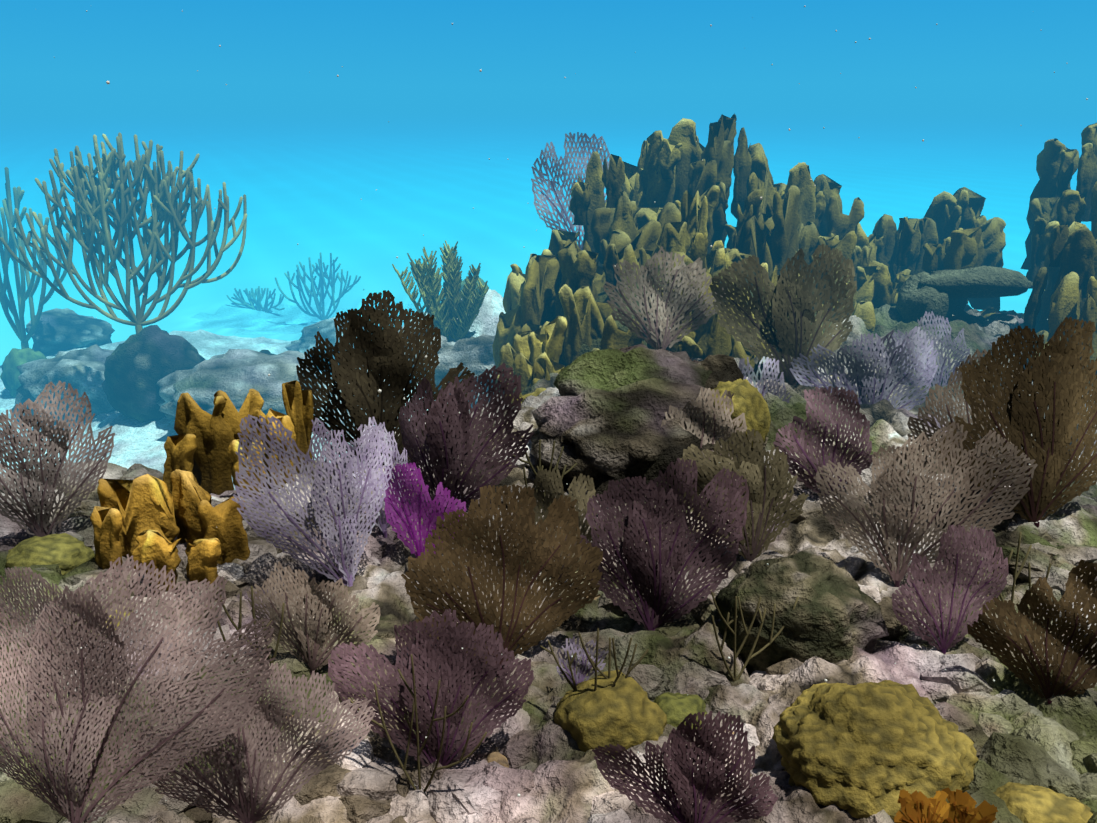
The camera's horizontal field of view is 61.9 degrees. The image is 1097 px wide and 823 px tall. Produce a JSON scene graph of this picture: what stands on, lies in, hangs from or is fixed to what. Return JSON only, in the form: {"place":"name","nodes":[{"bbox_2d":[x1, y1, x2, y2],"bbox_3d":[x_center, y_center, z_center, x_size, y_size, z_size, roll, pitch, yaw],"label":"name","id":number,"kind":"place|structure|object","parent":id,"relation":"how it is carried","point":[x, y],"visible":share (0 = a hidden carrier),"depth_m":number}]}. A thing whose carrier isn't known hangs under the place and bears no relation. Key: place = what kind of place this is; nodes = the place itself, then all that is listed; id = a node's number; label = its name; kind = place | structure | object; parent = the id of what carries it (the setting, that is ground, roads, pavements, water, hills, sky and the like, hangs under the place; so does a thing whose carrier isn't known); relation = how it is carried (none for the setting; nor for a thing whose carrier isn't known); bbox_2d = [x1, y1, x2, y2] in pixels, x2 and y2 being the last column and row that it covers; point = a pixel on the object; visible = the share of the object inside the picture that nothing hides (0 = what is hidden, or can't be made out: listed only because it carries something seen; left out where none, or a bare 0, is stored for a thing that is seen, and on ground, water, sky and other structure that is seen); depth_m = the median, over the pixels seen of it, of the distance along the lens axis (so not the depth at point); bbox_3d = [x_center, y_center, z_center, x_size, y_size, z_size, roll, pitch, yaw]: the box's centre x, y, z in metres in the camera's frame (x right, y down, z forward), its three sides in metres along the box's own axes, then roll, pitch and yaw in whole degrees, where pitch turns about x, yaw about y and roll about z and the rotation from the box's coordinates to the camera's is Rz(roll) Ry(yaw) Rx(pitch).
{"place":"outdoors","nodes":[
{"label":"outdoors","id":0,"kind":"place"},
{"bbox_2d":[4,6,1087,796],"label":"drifting particles","id":1,"kind":"object","parent":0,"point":[614,266],"visible":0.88,"depth_m":0.78},
{"bbox_2d":[0,93,1096,822],"bbox_3d":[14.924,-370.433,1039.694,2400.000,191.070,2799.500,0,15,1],"label":"ground","id":2,"kind":"structure","parent":0,"point":[306,173],"depth_m":22.03},
{"bbox_2d":[0,348,46,397],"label":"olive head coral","id":3,"kind":"object","parent":2,"relation":"on","point":[13,360],"visible":0.44,"depth_m":6.26},
{"bbox_2d":[0,167,69,348],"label":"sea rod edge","id":4,"kind":"object","parent":3,"relation":"on","point":[13,242],"visible":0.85,"depth_m":6.50},
{"bbox_2d":[0,381,114,536],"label":"sea fan","id":5,"kind":"object","parent":2,"relation":"on","point":[49,430],"visible":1,"depth_m":1.74},
{"bbox_2d":[12,344,114,422],"bbox_3d":[-2.788,-0.150,5.522,0.902,0.493,0.713,0,15,1],"label":"rock","id":6,"kind":"object","parent":2,"relation":"on","point":[81,370],"visible":0.27,"depth_m":5.26},
{"bbox_2d":[25,308,114,353],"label":"rock","id":7,"kind":"object","parent":2,"relation":"on","point":[57,330],"visible":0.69,"depth_m":6.79},
{"bbox_2d":[0,554,275,822],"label":"sea fan","id":8,"kind":"object","parent":2,"relation":"on","point":[86,720],"visible":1,"depth_m":0.77},
{"bbox_2d":[101,325,205,422],"bbox_3d":[-2.113,-0.167,4.957,0.583,0.611,0.465,0,15,1],"label":"dark boulder","id":9,"kind":"object","parent":2,"relation":"on","point":[141,363],"visible":0.75,"depth_m":4.78},
{"bbox_2d":[0,132,246,333],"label":"branching soft coral","id":10,"kind":"object","parent":9,"relation":"on","point":[97,207],"visible":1,"depth_m":4.74},
{"bbox_2d":[90,469,249,592],"bbox_3d":[-0.674,0.228,1.615,0.256,0.227,0.176,0,15,1],"label":"pillar coral","id":11,"kind":"object","parent":2,"relation":"on","point":[146,518],"visible":0.85,"depth_m":1.61},
{"bbox_2d":[162,380,313,498],"bbox_3d":[-0.700,0.085,2.063,0.307,0.286,0.211,0,15,1],"label":"blade coral","id":12,"kind":"object","parent":2,"relation":"on","point":[202,446],"visible":0.73,"depth_m":2.05},
{"bbox_2d":[156,349,332,419],"bbox_3d":[-1.530,-0.060,4.711,1.090,0.462,0.878,0,15,1],"label":"rock","id":13,"kind":"object","parent":2,"relation":"on","point":[231,373],"visible":0.42,"depth_m":4.49},
{"bbox_2d":[214,585,284,678],"bbox_3d":[-0.423,0.348,1.315,0.094,0.218,0.028,-3,15,-11],"label":"sea whip","id":14,"kind":"object","parent":2,"relation":"on","point":[240,624],"visible":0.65,"depth_m":1.31},
{"bbox_2d":[132,652,374,822],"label":"sea fan","id":15,"kind":"object","parent":2,"relation":"on","point":[243,804],"visible":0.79,"depth_m":0.82},
{"bbox_2d":[227,286,284,312],"bbox_3d":[-4.753,-1.756,14.985,0.936,0.616,0.291,0,15,1],"label":"sea rod","id":16,"kind":"object","parent":2,"relation":"on","point":[258,295],"visible":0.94,"depth_m":14.94},
{"bbox_2d":[259,350,275,354],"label":"rock","id":17,"kind":"object","parent":2,"relation":"on","point":[268,352],"depth_m":5.18},
{"bbox_2d":[232,415,392,586],"bbox_3d":[-0.398,0.185,1.577,0.274,0.378,0.059,-5,16,-19],"label":"sea fan","id":18,"kind":"object","parent":2,"relation":"on","point":[343,512],"visible":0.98,"depth_m":1.56},
{"bbox_2d":[341,417,407,537],"bbox_3d":[-0.328,0.151,1.761,0.141,0.283,0.047,-8,17,-28],"label":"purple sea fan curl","id":19,"kind":"object","parent":18,"relation":"attached to","point":[384,524],"visible":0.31,"depth_m":1.75},
{"bbox_2d":[246,561,380,674],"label":"sea fan","id":20,"kind":"object","parent":2,"relation":"on","point":[319,626],"visible":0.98,"depth_m":1.37},
{"bbox_2d":[275,252,360,320],"bbox_3d":[-3.500,-1.843,13.957,1.455,1.178,0.206,3,15,11],"label":"sea rod","id":21,"kind":"object","parent":2,"relation":"on","point":[322,294],"visible":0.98,"depth_m":13.89},
{"bbox_2d":[285,317,371,370],"bbox_3d":[-1.621,-0.508,7.118,0.760,0.451,0.756,10,18,33],"label":"rock","id":22,"kind":"object","parent":2,"relation":"on","point":[307,339],"visible":0.23,"depth_m":6.96},
{"bbox_2d":[384,463,466,559],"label":"sea fan","id":23,"kind":"object","parent":2,"relation":"on","point":[414,510],"visible":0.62,"depth_m":1.67},
{"bbox_2d":[428,334,494,402],"bbox_3d":[-0.260,-0.191,4.212,0.591,0.335,0.489,0,15,1],"label":"rock","id":24,"kind":"object","parent":2,"relation":"on","point":[473,354],"visible":0.15,"depth_m":4.05},
{"bbox_2d":[404,329,454,370],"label":"rock","id":25,"kind":"object","parent":24,"relation":"on","point":[447,344],"visible":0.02,"depth_m":4.18},
{"bbox_2d":[392,240,488,340],"bbox_3d":[-0.482,-0.515,4.183,0.432,0.511,0.232,0,15,1],"label":"sea plume","id":26,"kind":"object","parent":24,"relation":"on","point":[449,309],"visible":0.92,"depth_m":4.14},
{"bbox_2d":[398,363,533,525],"bbox_3d":[-0.167,0.090,1.779,0.282,0.372,0.066,3,15,11],"label":"sea fan","id":27,"kind":"object","parent":2,"relation":"on","point":[439,443],"visible":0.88,"depth_m":1.77},
{"bbox_2d":[459,277,487,292],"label":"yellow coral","id":28,"kind":"object","parent":2,"relation":"on","point":[463,282],"visible":0.1,"depth_m":6.00},
{"bbox_2d":[486,747,508,767],"bbox_3d":[-0.062,0.463,1.201,0.051,0.038,0.038,0,15,1],"label":"coral head","id":29,"kind":"object","parent":2,"relation":"on","point":[495,755],"visible":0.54,"depth_m":1.19},
{"bbox_2d":[401,484,602,676],"bbox_3d":[-0.063,0.271,1.358,0.305,0.330,0.047,-3,15,-11],"label":"sea fan","id":30,"kind":"object","parent":2,"relation":"on","point":[476,561],"visible":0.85,"depth_m":1.35},
{"bbox_2d":[533,321,549,333],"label":"pillar coral","id":31,"kind":"object","parent":2,"relation":"on","point":[541,330],"visible":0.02,"depth_m":2.85},
{"bbox_2d":[513,440,576,511],"bbox_3d":[-0.002,0.164,1.821,0.139,0.229,0.044,-11,19,-36],"label":"sea whip","id":32,"kind":"object","parent":2,"relation":"on","point":[540,467],"visible":0.44,"depth_m":1.80},
{"bbox_2d":[495,316,599,405],"bbox_3d":[0.045,-0.040,2.666,0.436,0.453,0.494,0,15,1],"label":"fire coral","id":33,"kind":"object","parent":2,"relation":"on","point":[531,357],"visible":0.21,"depth_m":2.72},
{"bbox_2d":[0,442,1096,822],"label":"rubble","id":34,"kind":"object","parent":2,"relation":"on","point":[376,786],"visible":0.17,"depth_m":1.24},
{"bbox_2d":[5,533,94,575],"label":"coral","id":35,"kind":"object","parent":34,"relation":"on","point":[66,552],"visible":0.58,"depth_m":1.67},
{"bbox_2d":[106,610,132,629],"bbox_3d":[-0.677,0.339,1.444,0.070,0.047,0.060,0,15,1],"label":"coral head","id":36,"kind":"object","parent":34,"relation":"on","point":[124,614],"visible":0.12,"depth_m":1.43},
{"bbox_2d":[296,290,474,464],"bbox_3d":[-0.387,-0.041,2.093,0.434,0.467,0.077,1,15,5],"label":"sea fan","id":37,"kind":"object","parent":34,"relation":"on","point":[383,356],"visible":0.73,"depth_m":2.08},
{"bbox_2d":[348,654,486,792],"bbox_3d":[-0.157,0.412,1.122,0.186,0.251,0.026,6,16,21],"label":"sea whip","id":38,"kind":"object","parent":34,"relation":"on","point":[383,726],"visible":0.92,"depth_m":1.11},
{"bbox_2d":[328,609,533,767],"bbox_3d":[-0.146,0.380,1.156,0.258,0.270,0.036,-1,15,-5],"label":"sea fan","id":39,"kind":"object","parent":34,"relation":"on","point":[457,682],"visible":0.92,"depth_m":1.15},
{"bbox_2d":[512,469,599,579],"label":"sea fan","id":40,"kind":"object","parent":34,"relation":"on","point":[574,488],"visible":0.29,"depth_m":1.59},
{"bbox_2d":[540,628,648,690],"bbox_3d":[0.058,0.376,1.217,0.146,0.208,0.040,2,15,7],"label":"sea whip","id":41,"kind":"object","parent":34,"relation":"on","point":[596,668],"visible":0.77,"depth_m":1.21},
{"bbox_2d":[653,692,706,728],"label":"brain coral","id":42,"kind":"object","parent":34,"relation":"on","point":[677,708],"visible":0.46,"depth_m":1.25},
{"bbox_2d":[715,549,888,670],"bbox_3d":[0.387,0.326,1.435,0.256,0.206,0.209,0,15,1],"label":"algae rock","id":43,"kind":"object","parent":34,"relation":"on","point":[834,615],"visible":0.83,"depth_m":1.37},
{"bbox_2d":[772,386,872,496],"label":"sea fan","id":44,"kind":"object","parent":34,"relation":"on","point":[803,447],"visible":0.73,"depth_m":1.81},
{"bbox_2d":[772,680,978,822],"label":"brain coral","id":45,"kind":"object","parent":34,"relation":"on","point":[864,750],"visible":0.83,"depth_m":1.05},
{"bbox_2d":[813,422,1037,586],"bbox_3d":[0.618,0.180,1.530,0.343,0.333,0.043,3,15,11],"label":"sea fan","id":46,"kind":"object","parent":34,"relation":"on","point":[902,480],"visible":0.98,"depth_m":1.52},
{"bbox_2d":[891,525,1008,653],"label":"sea fan","id":47,"kind":"object","parent":34,"relation":"on","point":[963,598],"visible":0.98,"depth_m":1.37},
{"bbox_2d":[974,532,1051,627],"bbox_3d":[0.720,0.297,1.441,0.124,0.230,0.020,-1,15,-4],"label":"sea whip","id":48,"kind":"object","parent":34,"relation":"on","point":[1016,575],"visible":0.44,"depth_m":1.43},
{"bbox_2d":[967,559,1096,703],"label":"sea fan","id":49,"kind":"object","parent":34,"relation":"on","point":[1060,667],"visible":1,"depth_m":1.26},
{"bbox_2d":[556,637,608,684],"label":"sea fan","id":50,"kind":"object","parent":2,"relation":"on","point":[581,677],"visible":0.69,"depth_m":1.28},
{"bbox_2d":[553,670,666,754],"bbox_3d":[0.082,0.420,1.219,0.151,0.138,0.120,0,15,1],"label":"brain coral","id":51,"kind":"object","parent":2,"relation":"on","point":[626,713],"visible":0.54,"depth_m":1.18},
{"bbox_2d":[530,378,767,505],"bbox_3d":[0.207,0.072,2.038,0.569,0.321,0.456,0,15,1],"label":"rock","id":52,"kind":"object","parent":2,"relation":"on","point":[603,437],"visible":0.44,"depth_m":1.89},
{"bbox_2d":[554,343,711,395],"bbox_3d":[0.198,-0.021,2.127,0.374,0.280,0.331,0,15,1],"label":"rock","id":53,"kind":"object","parent":52,"relation":"on","point":[608,369],"visible":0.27,"depth_m":2.03},
{"bbox_2d":[603,246,727,349],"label":"sea fan","id":54,"kind":"object","parent":53,"relation":"on","point":[658,321],"visible":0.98,"depth_m":2.52},
{"bbox_2d":[661,388,746,463],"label":"sea fan","id":55,"kind":"object","parent":52,"relation":"on","point":[703,420],"visible":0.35,"depth_m":1.87},
{"bbox_2d":[579,458,748,630],"bbox_3d":[0.178,0.237,1.446,0.269,0.337,0.047,1,15,3],"label":"sea fan","id":56,"kind":"object","parent":2,"relation":"on","point":[663,563],"visible":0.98,"depth_m":1.44},
{"bbox_2d":[592,711,777,822],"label":"sea fan","id":57,"kind":"object","parent":2,"relation":"on","point":[685,787],"visible":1,"depth_m":0.83},
{"bbox_2d":[492,113,882,383],"bbox_3d":[0.510,-0.197,3.018,1.423,1.534,1.211,0,15,1],"label":"fire coral","id":58,"kind":"object","parent":2,"relation":"on","point":[537,294],"visible":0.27,"depth_m":3.08},
{"bbox_2d":[531,132,609,249],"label":"sea fan","id":59,"kind":"object","parent":58,"relation":"on","point":[551,184],"visible":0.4,"depth_m":3.68},
{"bbox_2d":[507,127,869,328],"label":"fire coral tips","id":60,"kind":"object","parent":58,"relation":"attached to","point":[613,181],"visible":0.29,"depth_m":3.19},
{"bbox_2d":[559,280,845,365],"bbox_3d":[0.553,-0.141,3.184,1.351,0.698,0.967,0,15,1],"label":"pillar coral","id":61,"kind":"object","parent":58,"relation":"attached to","point":[603,296],"depth_m":2.88},
{"bbox_2d":[693,354,743,388],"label":"rock","id":62,"kind":"object","parent":2,"relation":"on","point":[723,368],"visible":0.12,"depth_m":2.07},
{"bbox_2d":[711,378,770,447],"bbox_3d":[0.404,0.016,1.976,0.152,0.181,0.126,0,15,1],"label":"brain coral","id":63,"kind":"object","parent":2,"relation":"on","point":[749,401],"visible":0.4,"depth_m":1.93},
{"bbox_2d":[677,429,808,561],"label":"sea fan","id":64,"kind":"object","parent":2,"relation":"on","point":[755,472],"visible":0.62,"depth_m":1.63},
{"bbox_2d":[711,592,798,681],"bbox_3d":[0.299,0.345,1.347,0.144,0.197,0.014,-5,16,-19],"label":"sea whip","id":65,"kind":"object","parent":2,"relation":"on","point":[735,654],"visible":0.96,"depth_m":1.33},
{"bbox_2d":[739,356,791,402],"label":"sea fan","id":66,"kind":"object","parent":2,"relation":"on","point":[767,360],"visible":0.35,"depth_m":2.25},
{"bbox_2d":[709,243,856,385],"bbox_3d":[0.629,-0.225,2.452,0.404,0.440,0.060,-1,15,-5],"label":"sea fan","id":67,"kind":"object","parent":2,"relation":"on","point":[799,311],"visible":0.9,"depth_m":2.44},
{"bbox_2d":[790,326,937,409],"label":"sea fan","id":68,"kind":"object","parent":2,"relation":"on","point":[886,385],"visible":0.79,"depth_m":2.40},
{"bbox_2d":[893,789,949,822],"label":"orange alga","id":69,"kind":"object","parent":2,"relation":"on","point":[919,807],"visible":1,"depth_m":0.92},
{"bbox_2d":[896,272,948,323],"bbox_3d":[1.250,-0.357,3.076,0.161,0.227,0.187,0,15,1],"label":"dead coral knee","id":70,"kind":"object","parent":2,"relation":"on","point":[915,301],"visible":0.67,"depth_m":3.02},
{"bbox_2d":[891,311,969,386],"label":"sea fan","id":71,"kind":"object","parent":2,"relation":"on","point":[942,360],"visible":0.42,"depth_m":2.60},
{"bbox_2d":[856,187,1005,317],"bbox_3d":[1.373,-0.545,3.328,0.606,0.521,0.521,0,15,1],"label":"fire coral","id":72,"kind":"object","parent":2,"relation":"on","point":[961,252],"visible":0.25,"depth_m":3.32},
{"bbox_2d":[860,189,986,305],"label":"fire coral tips","id":73,"kind":"object","parent":72,"relation":"attached to","point":[966,213],"visible":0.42,"depth_m":3.29},
{"bbox_2d":[907,349,1017,494],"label":"sea fan","id":74,"kind":"object","parent":2,"relation":"on","point":[925,417],"visible":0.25,"depth_m":1.81},
{"bbox_2d":[942,787,997,822],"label":"orange alga","id":75,"kind":"object","parent":2,"relation":"on","point":[962,809],"visible":0.9,"depth_m":0.93},
{"bbox_2d":[918,266,1032,298],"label":"table coral","id":76,"kind":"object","parent":2,"relation":"on","point":[984,282],"depth_m":3.01},
{"bbox_2d":[939,317,1096,527],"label":"sea fan","id":77,"kind":"object","parent":2,"relation":"on","point":[1061,393],"visible":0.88,"depth_m":1.71},
{"bbox_2d":[993,782,1092,822],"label":"brain coral","id":78,"kind":"object","parent":2,"relation":"on","point":[1030,804],"visible":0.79,"depth_m":1.02},
{"bbox_2d":[1020,123,1096,391],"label":"fire coral","id":79,"kind":"object","parent":2,"relation":"on","point":[1068,278],"visible":0.48,"depth_m":2.79},
{"bbox_2d":[1023,143,1096,330],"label":"fire coral tips","id":80,"kind":"object","parent":79,"relation":"attached to","point":[1072,205],"visible":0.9,"depth_m":3.00},
{"bbox_2d":[0,0,1096,93],"label":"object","id":81,"kind":"structure","parent":0,"point":[136,46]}
]}

